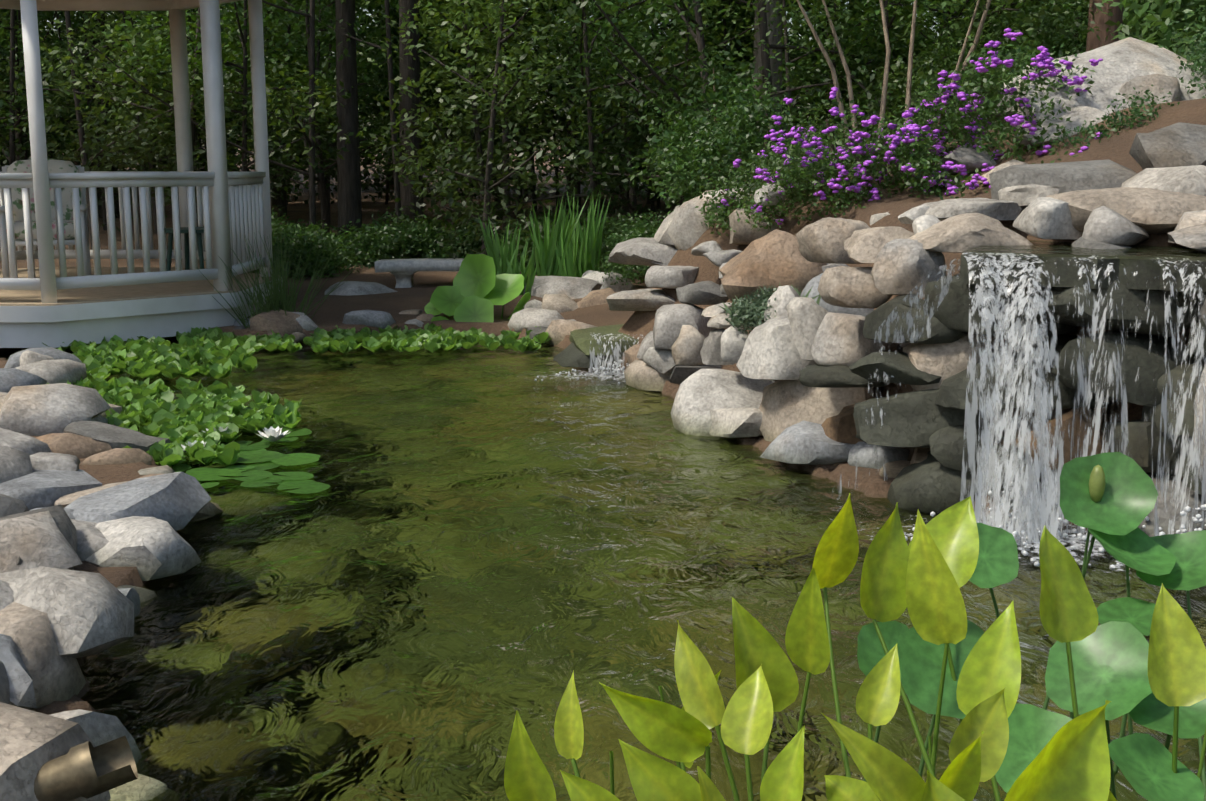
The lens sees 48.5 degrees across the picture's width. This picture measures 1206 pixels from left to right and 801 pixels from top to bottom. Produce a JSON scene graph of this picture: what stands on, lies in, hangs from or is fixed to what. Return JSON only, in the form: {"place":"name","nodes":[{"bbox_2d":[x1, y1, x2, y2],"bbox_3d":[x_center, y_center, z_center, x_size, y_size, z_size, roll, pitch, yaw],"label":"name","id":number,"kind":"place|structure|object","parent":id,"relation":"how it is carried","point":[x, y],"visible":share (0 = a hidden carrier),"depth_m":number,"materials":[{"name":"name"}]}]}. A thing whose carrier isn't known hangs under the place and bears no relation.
{"place":"outdoors","nodes":[
{"label":"outdoors","id":0,"kind":"place"},
{"bbox_2d":[164,227,210,270],"bbox_3d":[-3.642,-1.314,11.926,0.540,0.432,0.540,0,10,2],"label":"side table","id":1,"kind":"object","parent":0,"point":[198,230],"visible":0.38,"depth_m":11.79,"materials":[{"name":"plastic"}]},
{"bbox_2d":[39,0,939,145],"label":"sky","id":2,"kind":"structure","parent":0,"point":[642,0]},
{"bbox_2d":[0,335,1205,800],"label":"pond water","id":3,"kind":"structure","parent":0,"point":[448,573],"depth_m":4.29,"materials":[{"name":"green liquid"}]},
{"bbox_2d":[181,426,289,451],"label":"water lilies","id":4,"kind":"object","parent":3,"relation":"on","point":[271,434],"visible":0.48,"depth_m":6.53,"materials":[{"name":"white plant"}]},
{"bbox_2d":[170,407,330,493],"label":"lily pads","id":5,"kind":"object","parent":3,"relation":"on","point":[256,474],"visible":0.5,"depth_m":6.02,"materials":[{"name":"green plant"}]},
{"bbox_2d":[41,323,551,466],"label":"floating plants","id":6,"kind":"object","parent":3,"relation":"on","point":[216,404],"visible":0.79,"depth_m":8.53,"materials":[{"name":"green plant"}]},
{"bbox_2d":[517,369,1138,577],"bbox_3d":[1.047,0.190,6.635,2.121,0.018,5.931,-4,11,-22],"label":"water splash","id":7,"kind":"object","parent":3,"relation":"on","point":[1070,540],"visible":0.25,"depth_m":4.82,"materials":[{"name":"white liquid"}]},
{"bbox_2d":[535,360,1205,579],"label":"waterfall spray","id":8,"kind":"object","parent":3,"relation":"on","point":[1198,519],"visible":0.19,"depth_m":4.79,"materials":[{"name":"white liquid"}]},
{"bbox_2d":[553,252,1205,367],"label":"fall ledges","id":9,"kind":"object","parent":3,"relation":"on","point":[575,352],"visible":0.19,"depth_m":5.02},
{"bbox_2d":[0,98,1205,714],"bbox_3d":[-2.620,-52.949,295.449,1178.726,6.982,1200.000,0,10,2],"label":"ground","id":10,"kind":"structure","parent":0,"point":[332,310],"depth_m":8.83,"materials":[{"name":"brown soil"}]},
{"bbox_2d":[0,0,281,347],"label":"gazebo frame","id":11,"kind":"object","parent":10,"relation":"on","point":[233,209],"visible":0.83,"depth_m":10.30,"materials":[{"name":"white wood"}]},
{"bbox_2d":[0,165,90,277],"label":"chair frame","id":12,"kind":"object","parent":11,"relation":"on","point":[85,244],"visible":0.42,"depth_m":11.41,"materials":[{"name":"wood"}]},
{"bbox_2d":[6,159,81,240],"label":"chair cushions","id":13,"kind":"object","parent":12,"relation":"on","point":[54,166],"visible":0.31,"depth_m":11.64,"materials":[{"name":"white fabric"}]},
{"bbox_2d":[0,267,269,305],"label":"gazebo floor","id":14,"kind":"structure","parent":11,"relation":"attached to","point":[100,294],"depth_m":10.56,"materials":[{"name":"brown wood"}]},
{"bbox_2d":[375,258,463,287],"bbox_3d":[-1.583,-1.202,12.976,1.149,0.313,0.540,0,10,2],"label":"stone bench","id":15,"kind":"object","parent":10,"relation":"on","point":[403,271],"visible":0.46,"depth_m":12.84,"materials":[{"name":"stone"}]},
{"bbox_2d":[197,187,820,327],"bbox_3d":[-0.657,-0.845,9.194,3.908,1.381,7.142,-3,10,-19],"label":"plant","id":16,"kind":"object","parent":10,"relation":"on","point":[467,296],"depth_m":11.29,"materials":[{"name":"green plant"}]},
{"bbox_2d":[0,0,1172,261],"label":"trees","id":17,"kind":"object","parent":10,"relation":"on","point":[348,178],"visible":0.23,"depth_m":16.15,"materials":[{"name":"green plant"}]},
{"bbox_2d":[49,0,924,35],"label":"canopy leaves","id":18,"kind":"object","parent":17,"relation":"attached to","point":[429,0],"depth_m":41.69,"materials":[{"name":"green plant"}]},
{"bbox_2d":[0,37,1205,800],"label":"rocks","id":19,"kind":"object","parent":10,"relation":"on","point":[794,391],"visible":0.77,"depth_m":5.58,"materials":[{"name":"grey stone"}]},
{"bbox_2d":[34,736,137,800],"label":"spot light","id":20,"kind":"object","parent":19,"relation":"on","point":[87,769],"visible":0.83,"depth_m":2.49,"materials":[{"name":"gold metal"}]},
{"bbox_2d":[252,0,1205,333],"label":"shrub","id":21,"kind":"object","parent":10,"relation":"on","point":[1178,28],"depth_m":9.98,"materials":[{"name":"green plant"}]},
{"bbox_2d":[570,528,1205,800],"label":"plant stems","id":22,"kind":"object","parent":10,"relation":"on","point":[930,761],"visible":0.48,"depth_m":2.41,"materials":[{"name":"green plant"}]},
{"bbox_2d":[504,452,1205,800],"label":"plant leaves","id":23,"kind":"object","parent":22,"relation":"attached to","point":[1030,752],"visible":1,"depth_m":2.22,"materials":[{"name":"green plant"}]},
{"bbox_2d":[719,28,1102,224],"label":"purple flowers","id":24,"kind":"object","parent":10,"relation":"on","point":[1045,62],"visible":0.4,"depth_m":7.61,"materials":[{"name":"purple plant"}]},
{"bbox_2d":[961,240,1205,257],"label":"pool","id":25,"kind":"structure","parent":10,"relation":"on","point":[1045,247],"depth_m":5.24,"materials":[{"name":"liquid"}]},
{"bbox_2d":[590,252,1205,550],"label":"falling water","id":26,"kind":"structure","parent":0,"point":[989,465],"depth_m":4.85,"materials":[{"name":"white liquid"}]}
]}

